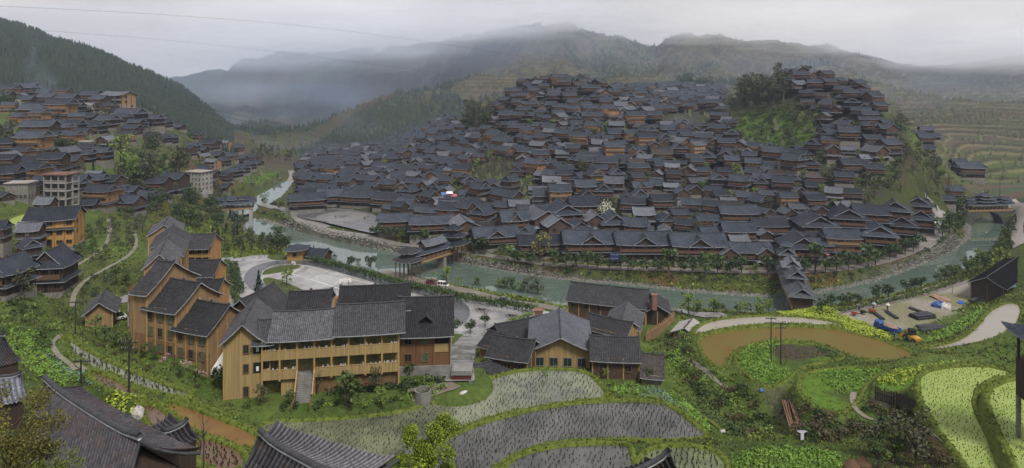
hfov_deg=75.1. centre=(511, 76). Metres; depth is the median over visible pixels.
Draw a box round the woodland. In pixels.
[5,95,1016,376]
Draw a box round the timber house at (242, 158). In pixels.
[239,154,248,163]
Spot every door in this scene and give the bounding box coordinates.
[43,283,48,292]
[47,239,51,246]
[243,386,248,397]
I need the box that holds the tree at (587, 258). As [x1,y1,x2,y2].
[580,249,595,270]
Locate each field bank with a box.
[60,335,199,406]
[85,368,149,404]
[141,401,178,425]
[163,399,258,447]
[196,434,249,467]
[199,402,231,417]
[258,367,611,457]
[433,398,709,467]
[499,440,636,467]
[635,442,730,467]
[691,314,843,335]
[696,325,914,369]
[733,341,844,388]
[791,365,887,413]
[908,363,1014,467]
[920,302,1023,349]
[977,376,1018,467]
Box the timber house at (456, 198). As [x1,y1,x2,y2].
[443,195,465,200]
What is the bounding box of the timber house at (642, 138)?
[634,132,656,144]
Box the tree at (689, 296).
[679,292,694,315]
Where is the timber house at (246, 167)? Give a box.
[235,164,251,176]
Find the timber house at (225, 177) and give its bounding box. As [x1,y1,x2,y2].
[218,171,233,182]
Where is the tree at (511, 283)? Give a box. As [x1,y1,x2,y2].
[506,276,516,289]
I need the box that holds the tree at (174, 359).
[169,351,179,366]
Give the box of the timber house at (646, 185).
[629,181,652,190]
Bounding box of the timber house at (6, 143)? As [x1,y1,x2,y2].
[0,137,15,151]
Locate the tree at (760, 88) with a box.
[753,82,763,105]
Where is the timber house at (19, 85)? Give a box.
[0,83,23,92]
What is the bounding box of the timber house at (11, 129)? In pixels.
[0,125,15,136]
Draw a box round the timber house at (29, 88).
[14,82,42,94]
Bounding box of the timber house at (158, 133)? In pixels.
[142,131,162,145]
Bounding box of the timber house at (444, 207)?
[435,200,459,215]
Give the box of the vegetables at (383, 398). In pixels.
[311,390,442,405]
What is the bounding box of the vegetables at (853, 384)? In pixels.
[817,367,881,393]
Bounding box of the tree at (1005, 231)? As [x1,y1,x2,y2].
[1000,226,1012,239]
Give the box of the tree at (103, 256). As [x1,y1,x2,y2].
[97,253,106,265]
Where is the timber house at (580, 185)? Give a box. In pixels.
[572,178,597,194]
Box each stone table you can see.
[475,306,488,311]
[505,312,518,317]
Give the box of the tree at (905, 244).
[898,238,913,254]
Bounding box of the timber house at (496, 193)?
[487,186,523,201]
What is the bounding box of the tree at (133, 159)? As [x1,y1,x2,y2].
[125,153,141,165]
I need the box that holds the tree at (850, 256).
[838,249,857,271]
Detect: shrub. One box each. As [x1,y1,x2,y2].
[0,313,10,319]
[6,295,24,305]
[6,305,24,315]
[6,333,20,341]
[7,321,18,326]
[13,325,26,331]
[19,312,34,318]
[20,304,30,313]
[21,316,32,321]
[31,298,43,308]
[34,325,46,334]
[35,334,47,344]
[36,316,46,320]
[37,339,53,348]
[41,318,53,324]
[47,320,59,329]
[90,273,98,278]
[95,342,106,347]
[101,274,111,281]
[242,398,250,408]
[279,402,288,408]
[289,400,298,409]
[313,397,324,409]
[359,399,368,406]
[388,395,399,403]
[398,383,408,393]
[414,378,426,385]
[434,382,446,389]
[663,331,672,338]
[672,341,685,348]
[675,361,689,371]
[678,330,687,335]
[679,356,691,367]
[680,345,692,352]
[683,375,698,383]
[684,336,693,342]
[687,352,697,360]
[690,369,701,376]
[691,380,702,390]
[696,388,711,395]
[697,374,714,384]
[708,367,719,372]
[709,396,723,411]
[716,390,729,397]
[717,398,729,405]
[719,373,727,380]
[720,383,737,393]
[723,422,738,430]
[724,411,745,423]
[725,421,744,435]
[726,391,741,401]
[730,400,743,411]
[735,381,749,393]
[737,419,753,429]
[741,387,757,400]
[743,428,762,436]
[745,417,756,424]
[747,398,762,409]
[748,432,760,439]
[752,409,769,421]
[754,425,772,434]
[757,424,773,436]
[790,420,806,431]
[790,424,811,438]
[791,420,813,430]
[796,402,814,415]
[801,426,822,442]
[806,418,827,437]
[808,415,829,425]
[810,419,831,429]
[811,407,823,417]
[818,408,838,423]
[818,427,837,443]
[821,427,849,441]
[828,424,840,433]
[833,419,858,432]
[840,422,861,437]
[846,415,865,430]
[857,420,877,433]
[860,405,870,412]
[865,395,881,409]
[873,403,891,415]
[873,408,886,420]
[873,414,894,426]
[880,430,890,442]
[891,408,901,418]
[900,424,915,440]
[903,407,915,419]
[919,447,939,457]
[932,452,956,463]
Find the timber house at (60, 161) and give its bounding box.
[36,151,72,170]
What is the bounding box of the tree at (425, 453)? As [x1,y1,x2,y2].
[392,411,461,467]
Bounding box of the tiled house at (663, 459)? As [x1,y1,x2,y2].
[621,447,676,467]
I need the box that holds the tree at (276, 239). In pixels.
[265,225,290,253]
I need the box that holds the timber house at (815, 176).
[804,172,826,184]
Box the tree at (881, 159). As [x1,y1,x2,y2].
[878,155,886,163]
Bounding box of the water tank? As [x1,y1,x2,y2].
[415,386,430,406]
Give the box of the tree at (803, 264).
[797,256,811,271]
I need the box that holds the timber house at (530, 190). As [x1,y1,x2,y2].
[527,185,542,197]
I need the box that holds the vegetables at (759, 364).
[737,340,789,384]
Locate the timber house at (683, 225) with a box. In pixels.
[673,217,695,231]
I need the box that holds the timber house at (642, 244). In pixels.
[613,229,671,264]
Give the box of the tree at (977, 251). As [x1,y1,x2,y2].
[974,248,985,255]
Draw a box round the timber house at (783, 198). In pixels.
[775,191,799,208]
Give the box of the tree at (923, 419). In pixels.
[905,405,935,443]
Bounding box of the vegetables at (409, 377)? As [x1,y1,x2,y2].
[404,373,439,383]
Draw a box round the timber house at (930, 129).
[916,125,935,132]
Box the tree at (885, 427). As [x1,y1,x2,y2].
[874,410,910,460]
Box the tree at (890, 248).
[883,244,895,259]
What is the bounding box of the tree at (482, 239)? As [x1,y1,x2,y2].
[476,236,490,254]
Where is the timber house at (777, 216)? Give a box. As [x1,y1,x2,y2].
[766,215,787,220]
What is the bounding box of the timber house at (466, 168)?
[449,163,473,175]
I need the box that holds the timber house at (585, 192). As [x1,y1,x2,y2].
[577,187,595,195]
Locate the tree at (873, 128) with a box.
[868,122,879,133]
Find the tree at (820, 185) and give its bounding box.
[818,183,824,192]
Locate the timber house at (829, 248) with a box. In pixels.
[806,236,836,258]
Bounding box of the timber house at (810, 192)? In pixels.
[801,191,818,198]
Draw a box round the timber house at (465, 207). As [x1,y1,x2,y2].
[454,199,476,217]
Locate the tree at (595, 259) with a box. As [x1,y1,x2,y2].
[591,254,605,271]
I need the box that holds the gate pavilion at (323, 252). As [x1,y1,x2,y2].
[304,246,333,260]
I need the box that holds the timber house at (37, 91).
[32,89,53,95]
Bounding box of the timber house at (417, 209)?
[414,205,429,214]
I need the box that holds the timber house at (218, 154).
[210,150,225,157]
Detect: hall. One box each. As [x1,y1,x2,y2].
[528,306,590,368]
[968,255,1019,302]
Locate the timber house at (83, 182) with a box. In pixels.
[74,177,92,201]
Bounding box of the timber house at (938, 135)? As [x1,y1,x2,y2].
[926,132,942,142]
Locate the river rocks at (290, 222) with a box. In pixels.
[253,218,402,252]
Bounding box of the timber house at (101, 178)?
[89,173,110,184]
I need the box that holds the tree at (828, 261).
[822,257,831,273]
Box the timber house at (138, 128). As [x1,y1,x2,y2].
[120,124,143,137]
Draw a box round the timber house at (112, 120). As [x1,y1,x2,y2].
[92,114,122,130]
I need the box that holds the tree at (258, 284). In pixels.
[253,270,262,291]
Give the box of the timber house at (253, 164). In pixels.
[241,160,257,171]
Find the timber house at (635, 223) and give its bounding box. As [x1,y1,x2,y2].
[621,215,649,230]
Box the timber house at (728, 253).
[718,246,741,269]
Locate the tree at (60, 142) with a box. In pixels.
[54,133,69,146]
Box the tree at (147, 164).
[134,154,156,189]
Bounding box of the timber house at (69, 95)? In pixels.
[53,93,81,98]
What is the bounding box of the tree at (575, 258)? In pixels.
[570,251,583,267]
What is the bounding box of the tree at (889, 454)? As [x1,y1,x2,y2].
[871,430,908,460]
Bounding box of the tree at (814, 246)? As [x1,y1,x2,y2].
[805,241,827,274]
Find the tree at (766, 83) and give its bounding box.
[763,80,775,104]
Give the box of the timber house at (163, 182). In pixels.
[143,175,175,203]
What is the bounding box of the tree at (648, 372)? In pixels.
[644,364,654,374]
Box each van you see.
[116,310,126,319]
[437,280,448,286]
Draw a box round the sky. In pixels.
[0,0,1023,77]
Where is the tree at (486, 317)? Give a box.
[479,313,489,322]
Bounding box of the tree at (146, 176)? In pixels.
[127,164,153,185]
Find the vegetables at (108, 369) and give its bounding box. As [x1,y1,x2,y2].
[66,343,145,391]
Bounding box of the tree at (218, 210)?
[212,205,221,212]
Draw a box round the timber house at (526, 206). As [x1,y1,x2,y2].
[515,203,548,209]
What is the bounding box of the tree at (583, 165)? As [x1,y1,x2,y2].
[579,159,588,170]
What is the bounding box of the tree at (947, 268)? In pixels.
[944,265,956,276]
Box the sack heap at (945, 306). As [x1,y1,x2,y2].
[941,302,950,309]
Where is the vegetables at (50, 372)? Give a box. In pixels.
[6,325,79,385]
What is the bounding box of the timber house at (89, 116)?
[84,112,98,120]
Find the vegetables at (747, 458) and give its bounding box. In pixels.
[730,444,842,467]
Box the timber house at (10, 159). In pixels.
[0,153,21,165]
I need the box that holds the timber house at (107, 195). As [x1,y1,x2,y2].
[80,183,122,212]
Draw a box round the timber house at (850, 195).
[837,186,863,203]
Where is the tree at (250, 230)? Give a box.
[244,227,254,237]
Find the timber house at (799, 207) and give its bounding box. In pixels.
[787,202,808,212]
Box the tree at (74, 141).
[70,140,78,144]
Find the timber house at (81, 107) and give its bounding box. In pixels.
[78,102,88,111]
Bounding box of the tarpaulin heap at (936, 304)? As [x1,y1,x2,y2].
[931,301,943,307]
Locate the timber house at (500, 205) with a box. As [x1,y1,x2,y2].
[493,200,508,216]
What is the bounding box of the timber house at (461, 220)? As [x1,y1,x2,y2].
[448,212,479,239]
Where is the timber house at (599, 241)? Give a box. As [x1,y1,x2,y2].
[559,228,618,262]
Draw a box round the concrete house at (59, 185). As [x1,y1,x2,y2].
[41,171,81,205]
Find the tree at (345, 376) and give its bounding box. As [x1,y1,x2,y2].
[334,369,359,410]
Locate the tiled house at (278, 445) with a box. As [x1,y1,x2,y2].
[242,418,399,467]
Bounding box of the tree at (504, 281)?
[501,277,509,287]
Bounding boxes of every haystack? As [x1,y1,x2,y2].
[842,455,859,467]
[855,452,872,467]
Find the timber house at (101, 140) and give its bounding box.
[95,134,116,149]
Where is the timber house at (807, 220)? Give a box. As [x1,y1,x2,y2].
[790,208,841,231]
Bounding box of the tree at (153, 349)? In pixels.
[148,345,158,360]
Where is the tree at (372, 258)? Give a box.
[364,255,377,269]
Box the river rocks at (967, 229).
[813,223,972,293]
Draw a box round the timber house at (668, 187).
[662,182,678,193]
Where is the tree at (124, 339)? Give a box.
[117,337,132,352]
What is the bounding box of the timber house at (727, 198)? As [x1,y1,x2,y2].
[719,196,736,199]
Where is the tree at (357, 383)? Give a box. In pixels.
[348,377,361,392]
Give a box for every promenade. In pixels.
[283,212,934,273]
[907,193,950,250]
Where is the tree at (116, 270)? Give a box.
[109,265,121,283]
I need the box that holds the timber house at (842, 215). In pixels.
[826,201,870,230]
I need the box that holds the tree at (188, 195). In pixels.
[180,185,198,204]
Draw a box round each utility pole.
[69,300,81,334]
[72,359,88,386]
[120,340,137,392]
[766,317,776,360]
[775,322,785,363]
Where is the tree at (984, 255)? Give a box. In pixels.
[980,253,991,263]
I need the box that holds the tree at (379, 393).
[374,386,389,409]
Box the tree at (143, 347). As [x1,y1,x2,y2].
[138,342,148,357]
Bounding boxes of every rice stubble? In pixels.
[69,341,176,391]
[197,439,237,466]
[266,369,598,454]
[438,401,700,467]
[514,445,626,467]
[651,446,717,467]
[923,368,1003,467]
[993,384,1023,463]
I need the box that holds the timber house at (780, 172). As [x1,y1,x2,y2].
[766,169,786,183]
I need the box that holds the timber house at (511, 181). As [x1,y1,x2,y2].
[499,173,521,190]
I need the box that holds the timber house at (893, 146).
[874,137,902,160]
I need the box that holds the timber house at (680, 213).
[667,208,691,218]
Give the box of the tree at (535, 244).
[531,231,551,262]
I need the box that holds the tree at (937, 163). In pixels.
[930,158,941,168]
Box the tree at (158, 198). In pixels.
[147,189,164,204]
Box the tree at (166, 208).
[161,204,170,211]
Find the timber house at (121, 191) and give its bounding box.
[103,184,126,193]
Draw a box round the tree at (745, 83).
[736,79,749,104]
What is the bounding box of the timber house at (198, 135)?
[188,131,205,141]
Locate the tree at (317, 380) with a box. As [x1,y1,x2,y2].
[309,369,324,393]
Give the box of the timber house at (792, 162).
[778,151,808,178]
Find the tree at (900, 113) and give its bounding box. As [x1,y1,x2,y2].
[893,105,905,117]
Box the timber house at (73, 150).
[51,144,80,154]
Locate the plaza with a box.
[296,208,378,232]
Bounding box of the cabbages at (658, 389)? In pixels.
[633,385,686,408]
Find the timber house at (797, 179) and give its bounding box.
[785,172,801,185]
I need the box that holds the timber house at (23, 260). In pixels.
[0,248,42,301]
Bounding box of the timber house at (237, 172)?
[224,166,244,181]
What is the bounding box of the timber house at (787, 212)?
[776,205,798,224]
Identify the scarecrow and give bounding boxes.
[796,428,806,439]
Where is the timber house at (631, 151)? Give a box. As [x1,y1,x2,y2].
[625,146,636,157]
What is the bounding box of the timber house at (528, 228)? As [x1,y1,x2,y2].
[516,223,537,233]
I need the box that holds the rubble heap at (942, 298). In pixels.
[930,294,950,302]
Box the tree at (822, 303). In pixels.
[813,298,827,311]
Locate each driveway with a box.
[120,295,127,302]
[221,257,238,305]
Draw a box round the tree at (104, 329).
[100,325,111,342]
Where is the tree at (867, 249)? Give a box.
[858,242,875,267]
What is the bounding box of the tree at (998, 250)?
[994,246,1004,259]
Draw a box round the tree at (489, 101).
[486,99,492,115]
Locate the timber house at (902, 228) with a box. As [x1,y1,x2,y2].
[890,216,920,246]
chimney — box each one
[534,308,542,315]
[651,293,657,309]
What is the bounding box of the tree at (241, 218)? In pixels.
[236,213,247,223]
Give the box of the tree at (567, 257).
[558,250,572,263]
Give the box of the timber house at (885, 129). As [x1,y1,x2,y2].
[871,122,900,138]
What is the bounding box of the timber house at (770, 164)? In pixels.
[761,162,778,168]
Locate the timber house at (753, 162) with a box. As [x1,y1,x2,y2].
[744,156,762,167]
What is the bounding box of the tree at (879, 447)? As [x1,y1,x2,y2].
[866,437,887,467]
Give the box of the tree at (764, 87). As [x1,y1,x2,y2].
[762,75,775,102]
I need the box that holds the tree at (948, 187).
[942,180,954,194]
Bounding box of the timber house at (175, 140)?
[163,133,179,146]
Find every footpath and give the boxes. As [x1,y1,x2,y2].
[50,334,78,369]
[70,231,137,306]
[75,363,149,399]
[78,219,111,265]
[632,391,728,433]
[686,357,727,388]
[849,392,942,442]
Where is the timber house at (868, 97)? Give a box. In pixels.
[861,90,884,105]
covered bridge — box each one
[214,195,254,225]
[391,221,470,279]
[773,241,817,309]
[960,191,1015,224]
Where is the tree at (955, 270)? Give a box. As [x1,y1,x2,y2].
[949,265,959,275]
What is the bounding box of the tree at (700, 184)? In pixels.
[697,181,706,192]
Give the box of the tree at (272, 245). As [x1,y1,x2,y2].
[268,243,275,251]
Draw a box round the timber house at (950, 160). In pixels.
[947,157,967,162]
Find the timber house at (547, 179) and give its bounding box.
[542,174,560,187]
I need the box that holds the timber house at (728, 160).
[722,154,740,173]
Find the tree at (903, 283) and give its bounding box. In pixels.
[899,279,914,292]
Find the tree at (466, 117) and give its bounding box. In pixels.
[461,110,470,123]
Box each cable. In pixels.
[8,6,659,86]
[31,29,485,81]
[170,100,458,175]
[170,103,430,169]
[171,107,460,187]
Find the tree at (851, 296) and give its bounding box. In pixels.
[842,292,855,305]
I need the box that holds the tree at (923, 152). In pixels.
[914,147,929,164]
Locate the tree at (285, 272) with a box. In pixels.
[280,268,292,285]
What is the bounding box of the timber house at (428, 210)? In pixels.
[420,206,437,214]
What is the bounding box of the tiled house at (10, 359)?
[0,332,21,373]
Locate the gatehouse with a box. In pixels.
[283,243,310,260]
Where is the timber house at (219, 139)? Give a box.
[211,138,222,149]
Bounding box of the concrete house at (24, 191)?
[3,180,38,204]
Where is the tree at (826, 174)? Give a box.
[821,168,832,182]
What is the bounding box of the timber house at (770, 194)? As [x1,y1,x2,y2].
[757,188,777,204]
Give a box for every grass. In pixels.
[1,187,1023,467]
[8,213,1023,467]
[179,161,1011,313]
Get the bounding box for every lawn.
[262,265,300,274]
[263,277,301,294]
[267,253,286,259]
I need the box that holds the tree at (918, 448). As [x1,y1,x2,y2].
[897,420,931,465]
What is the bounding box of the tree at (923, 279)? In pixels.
[917,276,926,289]
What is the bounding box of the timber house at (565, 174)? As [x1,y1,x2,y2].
[555,168,573,182]
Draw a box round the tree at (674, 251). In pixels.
[661,248,678,274]
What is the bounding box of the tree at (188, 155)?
[182,154,191,167]
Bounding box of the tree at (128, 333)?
[123,330,129,337]
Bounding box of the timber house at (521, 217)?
[496,208,530,229]
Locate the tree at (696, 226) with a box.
[692,220,702,227]
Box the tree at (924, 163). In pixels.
[916,156,929,176]
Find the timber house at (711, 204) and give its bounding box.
[701,198,722,213]
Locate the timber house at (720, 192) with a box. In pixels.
[709,189,731,199]
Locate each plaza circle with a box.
[316,211,366,221]
[334,215,349,217]
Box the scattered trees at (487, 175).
[13,80,1023,242]
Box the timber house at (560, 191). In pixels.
[546,183,572,202]
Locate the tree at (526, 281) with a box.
[522,274,534,293]
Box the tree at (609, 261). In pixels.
[603,257,615,271]
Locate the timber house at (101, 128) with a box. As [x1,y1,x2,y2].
[86,120,110,135]
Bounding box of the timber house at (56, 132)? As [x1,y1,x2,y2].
[50,130,60,143]
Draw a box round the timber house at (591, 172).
[583,165,605,184]
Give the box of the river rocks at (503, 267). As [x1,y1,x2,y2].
[432,254,770,296]
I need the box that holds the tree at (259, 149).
[255,146,263,155]
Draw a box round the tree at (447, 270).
[439,266,451,279]
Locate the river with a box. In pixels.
[217,205,1003,312]
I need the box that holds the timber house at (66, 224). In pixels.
[21,204,86,249]
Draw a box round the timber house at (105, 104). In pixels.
[99,102,117,114]
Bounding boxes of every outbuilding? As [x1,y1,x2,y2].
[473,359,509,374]
[476,328,515,356]
[484,332,539,369]
[486,313,545,337]
[565,280,651,324]
[585,311,639,335]
[589,333,641,379]
[608,300,644,335]
[640,351,664,386]
[643,290,671,325]
[670,316,698,338]
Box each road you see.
[257,170,294,208]
[265,205,330,227]
[441,327,486,380]
[564,307,726,316]
[1009,199,1023,247]
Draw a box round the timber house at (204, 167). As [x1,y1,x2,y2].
[196,164,212,169]
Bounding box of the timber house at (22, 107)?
[14,102,47,113]
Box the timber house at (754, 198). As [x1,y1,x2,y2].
[746,192,771,207]
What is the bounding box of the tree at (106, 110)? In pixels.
[98,107,110,114]
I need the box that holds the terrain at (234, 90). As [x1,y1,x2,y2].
[0,22,1023,467]
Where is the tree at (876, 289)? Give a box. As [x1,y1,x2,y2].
[869,284,883,301]
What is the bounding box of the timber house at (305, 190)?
[298,187,318,192]
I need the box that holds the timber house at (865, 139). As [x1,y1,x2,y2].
[860,133,883,145]
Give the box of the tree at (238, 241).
[234,237,244,246]
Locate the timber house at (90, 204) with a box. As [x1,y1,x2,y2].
[79,198,99,211]
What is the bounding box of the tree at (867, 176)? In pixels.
[859,172,874,187]
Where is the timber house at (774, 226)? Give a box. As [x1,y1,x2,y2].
[747,216,789,234]
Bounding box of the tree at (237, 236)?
[234,235,243,246]
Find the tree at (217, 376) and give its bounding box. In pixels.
[211,364,222,388]
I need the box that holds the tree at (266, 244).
[261,235,269,249]
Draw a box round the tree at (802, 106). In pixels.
[795,102,805,113]
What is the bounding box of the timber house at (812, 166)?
[804,156,821,172]
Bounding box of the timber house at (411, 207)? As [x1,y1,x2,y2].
[408,202,433,214]
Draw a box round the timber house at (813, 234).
[798,231,821,237]
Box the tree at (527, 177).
[522,175,531,189]
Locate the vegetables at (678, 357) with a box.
[668,337,688,376]
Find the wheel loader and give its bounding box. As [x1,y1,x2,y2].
[898,328,921,342]
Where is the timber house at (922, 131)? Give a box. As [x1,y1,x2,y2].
[913,130,925,133]
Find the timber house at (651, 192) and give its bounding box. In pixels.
[647,190,666,193]
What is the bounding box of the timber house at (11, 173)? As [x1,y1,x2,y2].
[0,164,29,186]
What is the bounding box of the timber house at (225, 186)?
[218,181,233,194]
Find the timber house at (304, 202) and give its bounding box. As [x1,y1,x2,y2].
[285,191,327,212]
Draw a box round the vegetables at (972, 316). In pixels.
[922,308,982,342]
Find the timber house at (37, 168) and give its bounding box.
[17,160,56,179]
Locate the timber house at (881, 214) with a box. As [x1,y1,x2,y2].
[849,202,894,226]
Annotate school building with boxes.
[128,258,200,351]
[140,277,224,357]
[141,236,182,274]
[146,214,184,255]
[148,223,190,269]
[151,230,188,267]
[169,299,239,376]
[189,232,223,258]
[189,258,228,279]
[196,277,232,302]
[217,294,272,399]
[233,279,287,310]
[250,280,411,409]
[397,293,454,375]
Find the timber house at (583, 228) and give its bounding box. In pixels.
[575,227,592,229]
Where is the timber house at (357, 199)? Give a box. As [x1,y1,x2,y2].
[337,188,380,208]
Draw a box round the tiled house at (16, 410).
[0,370,26,428]
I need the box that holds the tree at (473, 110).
[470,98,477,126]
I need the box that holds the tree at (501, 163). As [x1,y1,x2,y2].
[497,156,505,173]
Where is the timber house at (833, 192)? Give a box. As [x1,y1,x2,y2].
[824,185,843,204]
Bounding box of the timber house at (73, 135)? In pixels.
[58,129,87,146]
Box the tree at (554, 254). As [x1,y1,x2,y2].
[546,248,559,269]
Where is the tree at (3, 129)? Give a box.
[0,121,18,136]
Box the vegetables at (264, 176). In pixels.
[244,173,275,183]
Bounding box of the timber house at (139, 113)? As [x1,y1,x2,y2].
[111,107,151,127]
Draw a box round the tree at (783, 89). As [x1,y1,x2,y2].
[774,73,792,101]
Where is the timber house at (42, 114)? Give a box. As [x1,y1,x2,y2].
[26,108,52,119]
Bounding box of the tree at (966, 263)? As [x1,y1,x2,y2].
[961,256,974,277]
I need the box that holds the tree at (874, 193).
[868,182,879,199]
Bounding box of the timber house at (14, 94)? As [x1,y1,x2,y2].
[0,90,17,101]
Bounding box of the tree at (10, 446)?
[0,379,71,467]
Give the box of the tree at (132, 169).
[118,162,142,184]
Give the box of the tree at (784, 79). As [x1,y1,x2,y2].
[775,71,788,97]
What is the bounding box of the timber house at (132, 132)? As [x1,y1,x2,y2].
[116,130,137,145]
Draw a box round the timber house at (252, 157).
[247,154,257,160]
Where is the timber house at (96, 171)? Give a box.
[85,169,106,173]
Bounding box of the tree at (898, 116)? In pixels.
[896,114,905,121]
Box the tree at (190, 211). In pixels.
[182,205,201,225]
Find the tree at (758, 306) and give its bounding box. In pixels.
[754,302,763,312]
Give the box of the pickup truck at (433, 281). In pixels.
[425,279,436,284]
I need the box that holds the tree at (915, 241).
[906,237,920,251]
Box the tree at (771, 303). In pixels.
[764,299,772,312]
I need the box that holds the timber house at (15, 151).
[0,149,22,155]
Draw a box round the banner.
[610,253,618,259]
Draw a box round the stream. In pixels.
[233,180,291,214]
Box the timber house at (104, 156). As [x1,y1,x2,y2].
[92,146,116,168]
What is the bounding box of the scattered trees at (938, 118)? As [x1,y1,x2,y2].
[244,21,1023,161]
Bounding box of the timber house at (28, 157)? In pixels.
[21,154,48,161]
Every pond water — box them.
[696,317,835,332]
[701,327,909,365]
[929,304,1019,348]
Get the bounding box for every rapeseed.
[776,305,891,339]
[877,359,960,385]
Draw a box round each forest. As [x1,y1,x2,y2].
[0,17,234,152]
[176,21,885,154]
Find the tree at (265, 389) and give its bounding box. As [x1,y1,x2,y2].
[252,382,272,405]
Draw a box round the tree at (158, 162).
[144,147,165,168]
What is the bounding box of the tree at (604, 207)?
[598,199,614,213]
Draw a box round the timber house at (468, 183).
[464,178,482,188]
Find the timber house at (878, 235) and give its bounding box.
[860,218,900,256]
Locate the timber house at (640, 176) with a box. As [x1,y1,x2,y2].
[626,172,647,187]
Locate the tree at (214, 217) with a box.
[209,210,225,222]
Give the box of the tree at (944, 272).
[938,268,949,280]
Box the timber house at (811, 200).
[800,193,827,210]
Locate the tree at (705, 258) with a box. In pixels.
[699,251,712,275]
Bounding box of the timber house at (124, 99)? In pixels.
[99,90,138,107]
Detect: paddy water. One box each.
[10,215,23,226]
[71,342,187,395]
[94,373,135,393]
[146,405,167,424]
[169,404,256,446]
[196,439,242,467]
[263,370,603,456]
[435,402,703,467]
[507,445,630,467]
[642,448,723,467]
[921,367,1008,467]
[990,381,1023,467]
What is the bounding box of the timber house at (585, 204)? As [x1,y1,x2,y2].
[564,194,602,213]
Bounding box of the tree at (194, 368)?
[191,362,200,374]
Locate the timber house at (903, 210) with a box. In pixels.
[883,197,914,221]
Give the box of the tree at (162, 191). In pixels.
[153,186,169,198]
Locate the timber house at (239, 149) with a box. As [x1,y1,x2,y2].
[232,143,245,154]
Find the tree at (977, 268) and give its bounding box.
[971,263,981,276]
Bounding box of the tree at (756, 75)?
[750,72,763,97]
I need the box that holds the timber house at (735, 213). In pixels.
[717,203,760,221]
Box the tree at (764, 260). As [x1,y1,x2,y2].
[760,254,776,276]
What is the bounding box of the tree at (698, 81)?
[695,73,705,83]
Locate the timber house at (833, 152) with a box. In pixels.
[824,143,842,163]
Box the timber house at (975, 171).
[948,160,987,183]
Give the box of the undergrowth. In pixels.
[79,112,992,357]
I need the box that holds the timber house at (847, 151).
[840,145,856,157]
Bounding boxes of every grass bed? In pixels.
[77,232,130,258]
[737,111,811,147]
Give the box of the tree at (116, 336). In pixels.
[108,331,120,347]
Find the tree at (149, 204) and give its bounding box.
[147,202,154,213]
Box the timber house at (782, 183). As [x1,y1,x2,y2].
[770,174,794,191]
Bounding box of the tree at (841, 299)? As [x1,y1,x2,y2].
[836,294,848,303]
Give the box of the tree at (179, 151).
[168,142,188,171]
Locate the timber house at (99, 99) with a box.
[88,94,112,111]
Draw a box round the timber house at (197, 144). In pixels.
[187,142,201,153]
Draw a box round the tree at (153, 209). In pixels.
[150,201,160,216]
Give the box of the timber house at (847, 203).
[829,200,851,207]
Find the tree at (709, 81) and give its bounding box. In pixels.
[700,72,713,84]
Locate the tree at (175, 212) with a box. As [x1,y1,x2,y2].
[169,203,185,219]
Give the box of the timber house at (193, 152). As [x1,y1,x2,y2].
[183,145,197,159]
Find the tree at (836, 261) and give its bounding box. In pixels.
[830,254,843,270]
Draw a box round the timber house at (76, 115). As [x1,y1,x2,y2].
[68,112,84,119]
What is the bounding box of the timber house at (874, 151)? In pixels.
[859,143,891,164]
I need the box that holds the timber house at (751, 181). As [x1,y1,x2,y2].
[748,175,754,190]
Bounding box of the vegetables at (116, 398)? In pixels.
[106,389,142,413]
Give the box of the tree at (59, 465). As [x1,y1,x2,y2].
[29,446,85,467]
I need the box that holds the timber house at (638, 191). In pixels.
[629,185,648,206]
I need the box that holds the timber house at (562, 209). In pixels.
[545,197,587,221]
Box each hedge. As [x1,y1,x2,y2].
[223,258,239,302]
[227,260,245,293]
[307,254,537,312]
[324,375,447,395]
[505,312,533,321]
[819,278,963,313]
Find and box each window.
[42,269,48,274]
[53,269,58,274]
[53,283,59,288]
[56,230,62,234]
[66,220,71,224]
[148,311,152,320]
[148,326,152,335]
[148,341,152,349]
[157,313,162,321]
[157,327,162,337]
[157,343,162,352]
[167,315,172,323]
[167,329,172,339]
[167,345,172,355]
[177,332,182,341]
[177,347,182,357]
[188,334,193,343]
[188,349,193,359]
[198,336,203,345]
[198,351,203,361]
[243,344,248,353]
[243,364,248,373]
[404,339,411,345]
[404,353,411,361]
[421,338,428,344]
[421,353,428,361]
[504,362,510,369]
[518,364,524,368]
[536,357,543,365]
[549,357,557,366]
[563,357,571,366]
[577,358,585,366]
[599,364,606,371]
[624,365,631,372]
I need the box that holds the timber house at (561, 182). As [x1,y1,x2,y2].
[556,181,573,195]
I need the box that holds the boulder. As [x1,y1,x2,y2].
[131,405,143,419]
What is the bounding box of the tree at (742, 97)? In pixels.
[736,88,748,108]
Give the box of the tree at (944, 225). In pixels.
[933,217,948,236]
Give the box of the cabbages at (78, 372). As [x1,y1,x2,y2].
[43,344,106,392]
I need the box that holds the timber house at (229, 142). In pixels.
[222,140,231,151]
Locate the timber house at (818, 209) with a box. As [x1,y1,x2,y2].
[810,204,828,219]
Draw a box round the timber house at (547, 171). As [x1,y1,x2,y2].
[541,168,559,183]
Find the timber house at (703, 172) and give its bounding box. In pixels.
[693,166,711,178]
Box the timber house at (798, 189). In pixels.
[791,185,807,202]
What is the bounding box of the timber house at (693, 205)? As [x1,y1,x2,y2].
[680,197,702,217]
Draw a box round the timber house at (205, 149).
[200,146,210,152]
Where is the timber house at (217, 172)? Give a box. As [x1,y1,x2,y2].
[211,169,220,183]
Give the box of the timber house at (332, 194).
[316,187,350,206]
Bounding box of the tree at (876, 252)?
[869,248,881,264]
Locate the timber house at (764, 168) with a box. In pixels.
[758,165,775,172]
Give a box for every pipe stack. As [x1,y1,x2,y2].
[873,311,884,319]
[884,310,898,318]
[908,306,921,311]
[908,311,936,319]
[915,323,937,327]
[918,325,945,330]
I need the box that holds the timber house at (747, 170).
[743,166,762,174]
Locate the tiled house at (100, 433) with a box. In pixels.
[24,374,200,467]
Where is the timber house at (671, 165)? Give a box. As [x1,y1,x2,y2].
[664,162,679,180]
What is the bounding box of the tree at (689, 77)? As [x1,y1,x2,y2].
[682,73,694,81]

